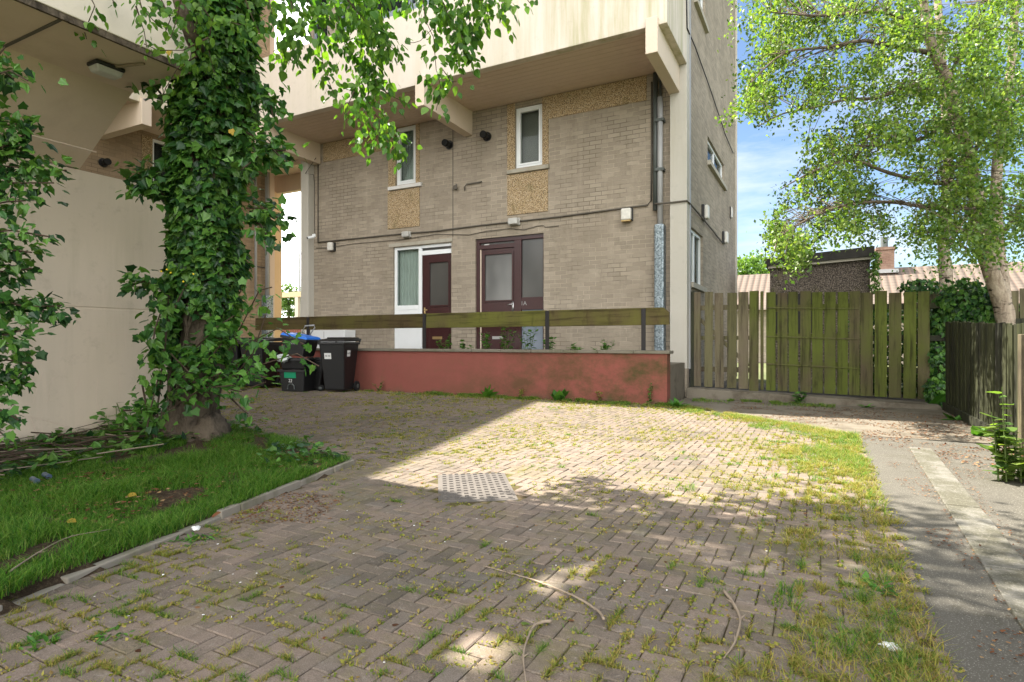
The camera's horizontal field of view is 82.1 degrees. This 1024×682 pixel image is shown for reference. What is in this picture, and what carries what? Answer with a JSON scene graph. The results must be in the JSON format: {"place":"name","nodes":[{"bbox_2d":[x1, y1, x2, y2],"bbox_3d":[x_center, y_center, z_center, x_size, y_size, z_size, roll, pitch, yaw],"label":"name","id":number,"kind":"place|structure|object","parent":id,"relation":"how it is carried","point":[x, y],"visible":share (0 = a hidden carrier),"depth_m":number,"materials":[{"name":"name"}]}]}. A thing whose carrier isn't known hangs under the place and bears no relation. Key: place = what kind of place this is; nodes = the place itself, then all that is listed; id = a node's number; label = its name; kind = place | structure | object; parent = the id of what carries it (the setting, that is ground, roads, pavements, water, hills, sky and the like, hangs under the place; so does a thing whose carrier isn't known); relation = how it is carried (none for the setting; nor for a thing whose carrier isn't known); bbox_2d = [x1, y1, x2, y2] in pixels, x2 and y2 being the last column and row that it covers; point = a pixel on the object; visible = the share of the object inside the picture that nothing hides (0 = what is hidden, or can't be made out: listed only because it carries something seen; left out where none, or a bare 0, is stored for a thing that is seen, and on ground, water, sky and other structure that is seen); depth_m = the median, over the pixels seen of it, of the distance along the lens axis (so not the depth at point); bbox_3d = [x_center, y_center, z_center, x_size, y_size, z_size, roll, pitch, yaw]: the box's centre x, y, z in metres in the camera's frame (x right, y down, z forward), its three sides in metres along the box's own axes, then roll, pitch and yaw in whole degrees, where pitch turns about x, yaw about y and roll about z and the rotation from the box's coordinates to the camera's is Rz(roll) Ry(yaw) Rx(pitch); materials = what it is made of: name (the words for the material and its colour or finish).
{"place":"outdoors","nodes":[
{"label":"outdoors","id":0,"kind":"place"},
{"bbox_2d":[0,420,351,615],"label":"grass lawn","id":1,"kind":"structure","parent":0,"point":[35,529],"depth_m":3.46,"materials":[{"name":"green plant"}]},
{"bbox_2d":[0,41,80,450],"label":"ivy shrub","id":2,"kind":"object","parent":1,"relation":"on","point":[34,307],"visible":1,"depth_m":3.43,"materials":[{"name":"green plant"}]},
{"bbox_2d":[10,529,110,571],"bbox_3d":[-2.001,0.903,2.582,0.087,0.023,0.524,0,0,4],"label":"fallen stick","id":3,"kind":"object","parent":1,"relation":"on","point":[12,569],"visible":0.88,"depth_m":2.51,"materials":[{"name":"brown wood"}]},
{"bbox_2d":[0,418,163,474],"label":"twig heap","id":4,"kind":"object","parent":1,"relation":"on","point":[89,439],"visible":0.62,"depth_m":4.57,"materials":[{"name":"brown plant"}]},
{"bbox_2d":[90,399,161,439],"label":"bed weeds","id":5,"kind":"object","parent":1,"relation":"on","point":[121,415],"visible":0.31,"depth_m":5.18,"materials":[{"name":"green plant"}]},
{"bbox_2d":[0,427,326,528],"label":"leaf litter","id":6,"kind":"object","parent":1,"relation":"on","point":[151,488],"visible":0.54,"depth_m":3.65,"materials":[{"name":"brown plant"}]},
{"bbox_2d":[0,420,348,479],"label":"ground ivy","id":7,"kind":"object","parent":1,"relation":"on","point":[55,457],"visible":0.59,"depth_m":4.61,"materials":[{"name":"green plant"}]},
{"bbox_2d":[74,0,537,446],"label":"ivy clad tree","id":8,"kind":"object","parent":1,"relation":"on","point":[209,162],"visible":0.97,"depth_m":4.65,"materials":[{"name":"green plant"}]},
{"bbox_2d":[0,386,957,681],"bbox_3d":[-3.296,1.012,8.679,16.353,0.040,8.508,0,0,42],"label":"block paving","id":9,"kind":"structure","parent":0,"point":[200,638],"depth_m":2.62,"materials":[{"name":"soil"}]},
{"bbox_2d":[15,630,62,650],"bbox_3d":[-1.559,0.987,1.951,0.148,0.029,0.127,0,0,28],"label":"rosette weed","id":10,"kind":"object","parent":9,"relation":"on","point":[33,642],"visible":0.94,"depth_m":1.95,"materials":[{"name":"green plant"}]},
{"bbox_2d":[85,624,134,651],"bbox_3d":[-1.375,0.992,1.960,0.133,0.033,0.184,0,0,11],"label":"rosette weed","id":11,"kind":"object","parent":9,"relation":"on","point":[117,627],"visible":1,"depth_m":1.99,"materials":[{"name":"green plant"}]},
{"bbox_2d":[0,455,354,610],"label":"bed edging","id":12,"kind":"object","parent":9,"relation":"on","point":[227,511],"visible":0.27,"depth_m":3.12,"materials":[{"name":"grey concrete"}]},
{"bbox_2d":[164,535,205,546],"bbox_3d":[-1.631,0.990,2.927,0.197,0.031,0.160,0,0,28],"label":"rosette weed","id":13,"kind":"object","parent":9,"relation":"on","point":[185,539],"visible":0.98,"depth_m":2.92,"materials":[{"name":"green plant"}]},
{"bbox_2d":[187,531,217,540],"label":"rosette weed","id":14,"kind":"object","parent":9,"relation":"on","point":[203,535],"visible":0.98,"depth_m":2.97,"materials":[{"name":"green plant"}]},
{"bbox_2d":[225,338,245,385],"bbox_3d":[-5.929,0.462,12.831,0.605,1.075,0.827,0,0,23],"label":"wheelie bin","id":15,"kind":"object","parent":9,"relation":"on","point":[237,353],"visible":0.03,"depth_m":12.47,"materials":[{"name":"plastic"}]},
{"bbox_2d":[237,337,281,386],"bbox_3d":[-5.339,0.462,12.577,0.605,1.075,0.827,0,0,16],"label":"wheelie bin","id":16,"kind":"object","parent":9,"relation":"on","point":[270,347],"visible":0.56,"depth_m":12.36,"materials":[{"name":"plastic"}]},
{"bbox_2d":[230,491,344,523],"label":"leaf litter","id":17,"kind":"object","parent":9,"relation":"on","point":[259,507],"visible":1,"depth_m":3.49,"materials":[{"name":"brown plant"}]},
{"bbox_2d":[277,369,315,391],"bbox_3d":[-4.271,0.782,11.786,0.650,0.435,0.510,0,0,18],"label":"recycling box","id":18,"kind":"object","parent":9,"relation":"on","point":[295,380],"visible":0.89,"depth_m":11.59,"materials":[{"name":"black plastic"}]},
{"bbox_2d":[281,358,314,368],"bbox_3d":[-4.271,0.453,11.786,0.630,0.215,0.510,0,0,15],"label":"recycling box","id":19,"kind":"object","parent":18,"relation":"on","point":[292,363],"visible":0.6,"depth_m":11.59,"materials":[{"name":"black plastic"}]},
{"bbox_2d":[277,354,291,362],"bbox_3d":[-4.497,0.339,11.595,0.329,0.201,0.270,0,0,28],"label":"plastic bag","id":20,"kind":"object","parent":19,"relation":"in","point":[284,360],"visible":0.67,"depth_m":11.51,"materials":[{"name":"white plastic"}]},
{"bbox_2d":[280,332,319,356],"bbox_3d":[-4.254,0.078,11.786,0.610,0.410,0.506,10,3,15],"label":"recycling box","id":21,"kind":"object","parent":19,"relation":"on","point":[304,339],"visible":0.56,"depth_m":11.60,"materials":[{"name":"black plastic"}]},
{"bbox_2d":[300,357,324,390],"bbox_3d":[-3.956,0.667,11.994,0.744,0.666,0.424,0,0,18],"label":"wheelie bin","id":22,"kind":"object","parent":9,"relation":"on","point":[319,383],"visible":0.38,"depth_m":11.79,"materials":[{"name":"plastic"}]},
{"bbox_2d":[317,337,360,390],"bbox_3d":[-3.402,0.462,11.639,0.587,1.075,0.744,0,0,14],"label":"wheelie bin","id":23,"kind":"object","parent":9,"relation":"on","point":[338,357],"visible":1,"depth_m":11.39,"materials":[{"name":"black plastic"}]},
{"bbox_2d":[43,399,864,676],"bbox_3d":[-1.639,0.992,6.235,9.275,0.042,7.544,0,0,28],"label":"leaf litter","id":24,"kind":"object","parent":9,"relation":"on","point":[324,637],"visible":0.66,"depth_m":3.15,"materials":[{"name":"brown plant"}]},
{"bbox_2d":[275,348,673,404],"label":"wall","id":25,"kind":"structure","parent":9,"relation":"on","point":[620,375],"depth_m":10.24,"materials":[{"name":"red paint"}]},
{"bbox_2d":[255,307,669,349],"bbox_3d":[-1.728,-0.175,11.423,9.480,0.710,0.098,0,0,28],"label":"guard rail","id":26,"kind":"object","parent":25,"relation":"on","point":[642,317],"visible":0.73,"depth_m":10.71,"materials":[{"name":"brown wood"}]},
{"bbox_2d":[438,472,517,502],"bbox_3d":[-0.257,1.019,4.043,0.500,0.062,0.750,0,0,-7],"label":"manhole cover","id":27,"kind":"object","parent":9,"relation":"in","point":[473,487],"visible":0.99,"depth_m":3.96,"materials":[{"name":"metal"}]},
{"bbox_2d":[0,387,966,681],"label":"joint moss","id":28,"kind":"object","parent":9,"relation":"on","point":[484,619],"visible":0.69,"depth_m":2.51,"materials":[{"name":"green plant"}]},
{"bbox_2d":[0,509,966,681],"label":"joint grass","id":29,"kind":"structure","parent":9,"relation":"on","point":[593,659],"depth_m":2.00,"materials":[{"name":"green plant"}]},
{"bbox_2d":[481,384,497,396],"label":"dock plant","id":30,"kind":"object","parent":9,"relation":"on","point":[487,392],"visible":0.85,"depth_m":10.37,"materials":[{"name":"green plant"}]},
{"bbox_2d":[251,0,736,396],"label":"apartment building","id":31,"kind":"structure","parent":9,"relation":"on","point":[593,117],"depth_m":12.02,"materials":[{"name":"grey brick"}]},
{"bbox_2d":[314,0,326,38],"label":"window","id":32,"kind":"structure","parent":31,"relation":"in","point":[316,36],"depth_m":14.89,"materials":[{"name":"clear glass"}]},
{"bbox_2d":[327,242,335,251],"bbox_3d":[-4.464,-2.328,14.513,0.170,0.220,0.150,0,0,28],"label":"wall light","id":33,"kind":"object","parent":31,"relation":"attached to","point":[331,247],"visible":1,"depth_m":14.47,"materials":[{"name":"white plastic"}]},
{"bbox_2d":[339,0,428,30],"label":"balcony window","id":34,"kind":"structure","parent":31,"relation":"in","point":[399,4],"depth_m":11.66,"materials":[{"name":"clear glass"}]},
{"bbox_2d":[388,125,421,190],"bbox_3d":[-2.420,-4.230,13.593,0.941,1.451,0.261,0,0,28],"label":"window","id":35,"kind":"structure","parent":31,"relation":"in","point":[406,175],"depth_m":13.60,"materials":[{"name":"white plastic"}]},
{"bbox_2d":[395,243,450,348],"bbox_3d":[-1.995,-0.901,13.447,1.620,2.561,0.163,0,0,28],"label":"side window","id":36,"kind":"structure","parent":31,"relation":"in","point":[408,260],"depth_m":13.65,"materials":[{"name":"white plastic"}]},
{"bbox_2d":[422,253,450,348],"bbox_3d":[-1.680,-0.783,13.207,0.830,2.327,0.115,0,0,28],"label":"door","id":37,"kind":"structure","parent":31,"relation":"in","point":[436,269],"depth_m":13.24,"materials":[{"name":"red paint"}]},
{"bbox_2d":[441,139,452,149],"bbox_3d":[-1.424,-4.327,12.900,0.198,0.198,0.220,0,0,28],"label":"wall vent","id":38,"kind":"object","parent":31,"relation":"attached to","point":[448,144],"depth_m":12.85,"materials":[{"name":"black plastic"}]},
{"bbox_2d":[480,130,490,141],"bbox_3d":[-0.567,-4.352,12.451,0.198,0.198,0.220,0,0,28],"label":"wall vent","id":39,"kind":"object","parent":31,"relation":"attached to","point":[485,136],"depth_m":12.39,"materials":[{"name":"black plastic"}]},
{"bbox_2d":[482,247,513,348],"bbox_3d":[-0.304,-0.790,12.485,0.803,2.341,0.115,0,0,28],"label":"door","id":40,"kind":"structure","parent":31,"relation":"in","point":[497,264],"depth_m":12.51,"materials":[{"name":"red paint"}]},
{"bbox_2d":[508,218,519,225],"bbox_3d":[0.033,-2.470,12.158,0.250,0.150,0.140,0,0,28],"label":"wall light","id":41,"kind":"object","parent":31,"relation":"attached to","point":[513,221],"visible":1,"depth_m":12.11,"materials":[{"name":"white plastic"}]},
{"bbox_2d":[507,104,549,174],"bbox_3d":[0.373,-4.157,12.138,0.941,1.366,0.280,0,0,28],"label":"window","id":42,"kind":"structure","parent":31,"relation":"in","point":[528,119],"depth_m":12.22,"materials":[{"name":"white plastic"}]},
{"bbox_2d":[621,208,632,221],"bbox_3d":[2.153,-2.369,11.045,0.220,0.254,0.140,0,0,28],"label":"wall light","id":43,"kind":"object","parent":31,"relation":"attached to","point":[626,214],"visible":1,"depth_m":10.99,"materials":[{"name":"white plastic"}]},
{"bbox_2d":[691,229,706,292],"bbox_3d":[3.556,-1.550,11.388,0.190,1.140,1.468,0,0,28],"label":"window","id":44,"kind":"structure","parent":31,"relation":"in","point":[695,239],"depth_m":11.64,"materials":[{"name":"white plastic"}]},
{"bbox_2d":[694,0,708,33],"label":"window","id":45,"kind":"structure","parent":31,"relation":"in","point":[698,3],"depth_m":11.67,"materials":[{"name":"white plastic"}]},
{"bbox_2d":[701,204,709,219],"bbox_3d":[3.906,-2.596,11.861,0.130,0.300,0.220,0,0,28],"label":"wall light","id":46,"kind":"object","parent":31,"relation":"attached to","point":[705,212],"visible":0.96,"depth_m":11.78,"materials":[{"name":"white plastic"}]},
{"bbox_2d":[707,142,726,190],"bbox_3d":[4.692,-4.045,13.552,0.190,0.630,2.500,0,0,28],"label":"window","id":47,"kind":"structure","parent":31,"relation":"in","point":[713,162],"depth_m":13.47,"materials":[{"name":"white plastic"}]},
{"bbox_2d":[722,231,728,244],"bbox_3d":[5.193,-2.514,14.312,0.130,0.300,0.220,0,0,28],"label":"wall light","id":48,"kind":"object","parent":31,"relation":"attached to","point":[725,237],"visible":0.94,"depth_m":14.23,"materials":[{"name":"white plastic"}]},
{"bbox_2d":[357,389,670,406],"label":"wall foot grass","id":49,"kind":"structure","parent":9,"relation":"on","point":[433,392],"depth_m":10.06,"materials":[{"name":"green plant"}]},
{"bbox_2d":[522,619,551,681],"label":"fallen stick","id":50,"kind":"object","parent":9,"relation":"on","point":[534,626],"visible":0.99,"depth_m":1.97,"materials":[{"name":"wood"}]},
{"bbox_2d":[483,566,604,619],"bbox_3d":[0.140,0.979,2.354,0.114,0.031,0.704,0,0,-39],"label":"fallen stick","id":51,"kind":"object","parent":9,"relation":"on","point":[591,606],"visible":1,"depth_m":2.33,"materials":[{"name":"brown wood"}]},
{"bbox_2d":[221,385,869,448],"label":"joint grass","id":52,"kind":"structure","parent":9,"relation":"on","point":[584,403],"depth_m":7.06,"materials":[{"name":"green plant"}]},
{"bbox_2d":[223,390,882,511],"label":"joint grass","id":53,"kind":"structure","parent":9,"relation":"on","point":[799,472],"depth_m":5.26,"materials":[{"name":"green plant"}]},
{"bbox_2d":[550,389,568,399],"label":"dock plant","id":54,"kind":"object","parent":9,"relation":"on","point":[558,395],"visible":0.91,"depth_m":9.78,"materials":[{"name":"green plant"}]},
{"bbox_2d":[244,444,910,525],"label":"joint grass","id":55,"kind":"structure","parent":9,"relation":"on","point":[831,501],"depth_m":4.11,"materials":[{"name":"green plant"}]},
{"bbox_2d":[667,397,692,406],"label":"wall weed","id":56,"kind":"object","parent":9,"relation":"on","point":[675,403],"depth_m":8.85,"materials":[{"name":"green plant"}]},
{"bbox_2d":[722,589,747,658],"bbox_3d":[0.786,0.985,2.068,0.084,0.020,0.526,0,0,19],"label":"fallen stick","id":57,"kind":"object","parent":9,"relation":"on","point":[736,609],"visible":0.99,"depth_m":2.09,"materials":[{"name":"brown wood"}]},
{"bbox_2d":[510,404,964,681],"bbox_3d":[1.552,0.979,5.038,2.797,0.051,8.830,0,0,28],"label":"margin grass","id":58,"kind":"structure","parent":9,"relation":"on","point":[884,569],"depth_m":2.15,"materials":[{"name":"green plant"}]},
{"bbox_2d":[856,571,900,596],"bbox_3d":[1.462,0.986,2.365,0.170,0.041,0.223,0,0,28],"label":"rosette weed","id":59,"kind":"object","parent":9,"relation":"on","point":[874,584],"visible":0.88,"depth_m":2.37,"materials":[{"name":"green plant"}]},
{"bbox_2d":[878,641,902,650],"bbox_3d":[1.223,0.988,1.903,0.066,0.020,0.053,0,0,28],"label":"litter scrap","id":60,"kind":"object","parent":9,"relation":"on","point":[888,645],"visible":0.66,"depth_m":1.90,"materials":[{"name":"white paper"}]},
{"bbox_2d":[275,0,1023,316],"label":"sky","id":61,"kind":"structure","parent":0,"point":[763,161],"materials":[{"name":"blue"}]},
{"bbox_2d":[670,362,685,401],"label":"terrace","id":62,"kind":"structure","parent":0,"point":[677,380],"depth_m":9.93,"materials":[{"name":"concrete"}]},
{"bbox_2d":[305,330,354,347],"bbox_3d":[-4.443,0.060,14.341,1.300,0.640,0.376,0,0,28],"label":"meter cabinet","id":63,"kind":"object","parent":62,"relation":"on","point":[323,334],"visible":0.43,"depth_m":14.11,"materials":[{"name":"white plastic"}]},
{"bbox_2d":[436,335,451,348],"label":"terrace weed","id":64,"kind":"object","parent":62,"relation":"on","point":[447,346],"visible":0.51,"depth_m":11.47,"materials":[{"name":"green plant"}]},
{"bbox_2d":[480,332,491,348],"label":"terrace weed","id":65,"kind":"object","parent":62,"relation":"on","point":[487,335],"visible":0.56,"depth_m":11.06,"materials":[{"name":"green plant"}]},
{"bbox_2d":[499,327,515,348],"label":"terrace weed","id":66,"kind":"object","parent":62,"relation":"on","point":[503,345],"visible":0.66,"depth_m":10.89,"materials":[{"name":"green plant"}]},
{"bbox_2d":[517,326,537,349],"bbox_3d":[0.305,0.043,10.690,0.391,0.677,0.275,0,0,-33],"label":"terrace weed","id":67,"kind":"object","parent":62,"relation":"on","point":[530,337],"visible":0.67,"depth_m":10.68,"materials":[{"name":"green plant"}]},
{"bbox_2d":[542,337,556,348],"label":"terrace weed","id":68,"kind":"object","parent":62,"relation":"on","point":[551,344],"visible":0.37,"depth_m":10.46,"materials":[{"name":"green plant"}]},
{"bbox_2d":[591,340,614,349],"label":"terrace weed","id":69,"kind":"object","parent":62,"relation":"on","point":[605,346],"visible":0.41,"depth_m":9.98,"materials":[{"name":"green plant"}]},
{"bbox_2d":[692,397,835,408],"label":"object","id":70,"kind":"structure","parent":0,"point":[701,399],"depth_m":9.38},
{"bbox_2d":[708,362,916,436],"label":"ground","id":71,"kind":"structure","parent":0,"point":[777,383],"depth_m":17.07,"materials":[{"name":"green plant"}]},
{"bbox_2d":[0,0,191,443],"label":"stair tower","id":72,"kind":"structure","parent":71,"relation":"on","point":[89,367],"depth_m":4.96,"materials":[{"name":"beige paint"}]},
{"bbox_2d":[87,58,144,79],"bbox_3d":[-2.869,-1.982,4.258,0.372,0.074,0.208,0,0,28],"label":"bulkhead light","id":73,"kind":"object","parent":72,"relation":"attached to","point":[104,69],"visible":1,"depth_m":4.27,"materials":[{"name":"white plastic"}]},
{"bbox_2d":[77,0,281,341],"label":"wing building","id":74,"kind":"structure","parent":71,"relation":"on","point":[132,133],"depth_m":14.34,"materials":[{"name":"beige concrete"}]},
{"bbox_2d":[98,158,111,166],"bbox_3d":[-8.996,-3.956,13.004,0.220,0.199,0.199,0,0,28],"label":"wall vent","id":75,"kind":"object","parent":74,"relation":"attached to","point":[103,162],"depth_m":12.97,"materials":[{"name":"black plastic"}]},
{"bbox_2d":[153,139,165,184],"bbox_3d":[-8.551,-3.695,14.422,0.250,2.290,0.750,0,0,28],"label":"window","id":76,"kind":"structure","parent":74,"relation":"in","point":[157,150],"depth_m":14.39,"materials":[{"name":"white plastic"}]},
{"bbox_2d":[282,283,298,316],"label":"distant tree","id":77,"kind":"object","parent":71,"relation":"on","point":[288,303],"visible":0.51,"depth_m":47.51,"materials":[{"name":"green plant"}]},
{"bbox_2d":[282,292,300,316],"bbox_3d":[-12.120,-0.907,33.583,2.682,3.814,0.200,0,0,28],"label":"pergola","id":78,"kind":"object","parent":71,"relation":"on","point":[297,295],"visible":0.43,"depth_m":33.63,"materials":[{"name":"paint"}]},
{"bbox_2d":[299,253,300,316],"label":"street lamp","id":79,"kind":"object","parent":71,"relation":"on","point":[300,281],"visible":0.35,"depth_m":44.57,"materials":[{"name":"grey metal"}]},
{"bbox_2d":[737,248,769,274],"bbox_3d":[16.579,-2.768,40.908,4.950,7.537,4.642,0,0,28],"label":"distant tree","id":80,"kind":"object","parent":71,"relation":"on","point":[749,266],"visible":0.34,"depth_m":40.00,"materials":[{"name":"green plant"}]},
{"bbox_2d":[686,380,940,409],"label":"gate kerb","id":81,"kind":"structure","parent":71,"relation":"on","point":[725,392],"depth_m":9.62,"materials":[{"name":"concrete"}]},
{"bbox_2d":[690,291,748,388],"bbox_3d":[3.703,0.000,10.446,1.030,1.800,0.100,0,0,28],"label":"timber fence","id":82,"kind":"object","parent":81,"relation":"on","point":[719,369],"visible":0.98,"depth_m":10.43,"materials":[{"name":"wood"}]},
{"bbox_2d":[860,291,944,398],"bbox_3d":[6.110,0.052,9.193,1.146,1.694,0.060,0,0,28],"label":"timber fence","id":83,"kind":"object","parent":81,"relation":"on","point":[909,338],"visible":0.9,"depth_m":9.22,"materials":[{"name":"green wood"}]},
{"bbox_2d":[749,291,859,395],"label":"timber gate","id":84,"kind":"structure","parent":83,"relation":"attached to","point":[787,308],"depth_m":9.80,"materials":[{"name":"green wood"}]},
{"bbox_2d":[765,246,874,384],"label":"outbuilding","id":85,"kind":"structure","parent":71,"relation":"on","point":[844,270],"depth_m":14.07,"materials":[{"name":"brown brick"}]},
{"bbox_2d":[866,251,883,293],"bbox_3d":[8.371,-1.568,13.556,0.355,1.007,0.399,0,0,28],"label":"wall ivy","id":86,"kind":"object","parent":85,"relation":"attached to","point":[873,271],"depth_m":13.49,"materials":[{"name":"green plant"}]},
{"bbox_2d":[714,0,1023,324],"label":"birch tree","id":87,"kind":"object","parent":71,"relation":"on","point":[985,229],"visible":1,"depth_m":7.23,"materials":[{"name":"green plant"}]},
{"bbox_2d":[737,237,1023,363],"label":"bungalow","id":88,"kind":"object","parent":71,"relation":"on","point":[891,282],"visible":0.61,"depth_m":28.23,"materials":[{"name":"grey brick"}]},
{"bbox_2d":[848,301,917,396],"bbox_3d":[7.386,0.213,9.873,3.098,1.929,2.294,0,0,28],"label":"hedge","id":89,"kind":"object","parent":71,"relation":"on","point":[902,321],"visible":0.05,"depth_m":10.20,"materials":[{"name":"green plant"}]},
{"bbox_2d":[897,276,995,407],"bbox_3d":[6.689,0.008,9.117,1.639,2.129,1.039,0,0,70],"label":"ivy mound","id":90,"kind":"object","parent":71,"relation":"on","point":[980,309],"visible":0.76,"depth_m":8.86,"materials":[{"name":"green plant"}]},
{"bbox_2d":[884,0,1023,291],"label":"slender tree","id":91,"kind":"object","parent":71,"relation":"on","point":[946,270],"visible":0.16,"depth_m":11.91,"materials":[{"name":"green plant"}]},
{"bbox_2d":[930,288,1023,391],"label":"timber fence","id":92,"kind":"object","parent":71,"relation":"on","point":[1019,309],"visible":0.08,"depth_m":8.87,"materials":[{"name":"brown wood"}]},
{"bbox_2d":[679,398,994,443],"bbox_3d":[4.155,1.000,8.238,3.900,0.001,3.950,0,0,28],"label":"concrete apron","id":93,"kind":"object","parent":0,"point":[843,425],"visible":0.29,"depth_m":7.58,"materials":[{"name":"grey concrete"}]},
{"bbox_2d":[792,391,806,403],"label":"weed","id":94,"kind":"object","parent":93,"relation":"on","point":[799,399],"visible":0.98,"depth_m":9.30,"materials":[{"name":"green plant"}]},
{"bbox_2d":[722,402,1013,469],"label":"leaf litter","id":95,"kind":"object","parent":93,"relation":"on","point":[893,427],"visible":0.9,"depth_m":6.95,"materials":[{"name":"brown plant"}]},
{"bbox_2d":[917,390,945,404],"bbox_3d":[6.480,0.826,8.832,0.533,0.378,0.569,0,0,-9],"label":"dock plant","id":96,"kind":"object","parent":93,"relation":"on","point":[941,397],"visible":0.36,"depth_m":8.73,"materials":[{"name":"green plant"}]},
{"bbox_2d":[941,412,960,419],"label":"fence weed","id":97,"kind":"object","parent":93,"relation":"on","point":[950,417],"visible":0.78,"depth_m":7.45,"materials":[{"name":"green plant"}]},
{"bbox_2d":[970,425,986,435],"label":"fence weed","id":98,"kind":"object","parent":93,"relation":"on","point":[973,432],"visible":0.85,"depth_m":6.19,"materials":[{"name":"green plant"}]},
{"bbox_2d":[858,435,1023,681],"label":"asphalt path","id":99,"kind":"structure","parent":0,"point":[963,603],"depth_m":2.57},
{"bbox_2d":[909,447,1023,631],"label":"channel strip","id":100,"kind":"object","parent":99,"relation":"on","point":[999,554],"visible":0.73,"depth_m":3.01,"materials":[{"name":"concrete"}]},
{"bbox_2d":[926,439,1023,541],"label":"path","id":101,"kind":"structure","parent":0,"point":[1003,499],"depth_m":4.22,"materials":[{"name":"concrete"}]},
{"bbox_2d":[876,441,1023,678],"bbox_3d":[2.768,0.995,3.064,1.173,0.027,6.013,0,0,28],"label":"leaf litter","id":102,"kind":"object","parent":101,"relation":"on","point":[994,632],"visible":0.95,"depth_m":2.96,"materials":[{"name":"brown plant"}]},
{"bbox_2d":[942,321,1023,455],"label":"boarded fence","id":103,"kind":"object","parent":101,"relation":"on","point":[982,359],"visible":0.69,"depth_m":6.45,"materials":[{"name":"brown wood"}]},
{"bbox_2d":[974,388,1023,482],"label":"nettle plant","id":104,"kind":"object","parent":101,"relation":"on","point":[1010,465],"visible":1,"depth_m":4.20,"materials":[{"name":"green plant"}]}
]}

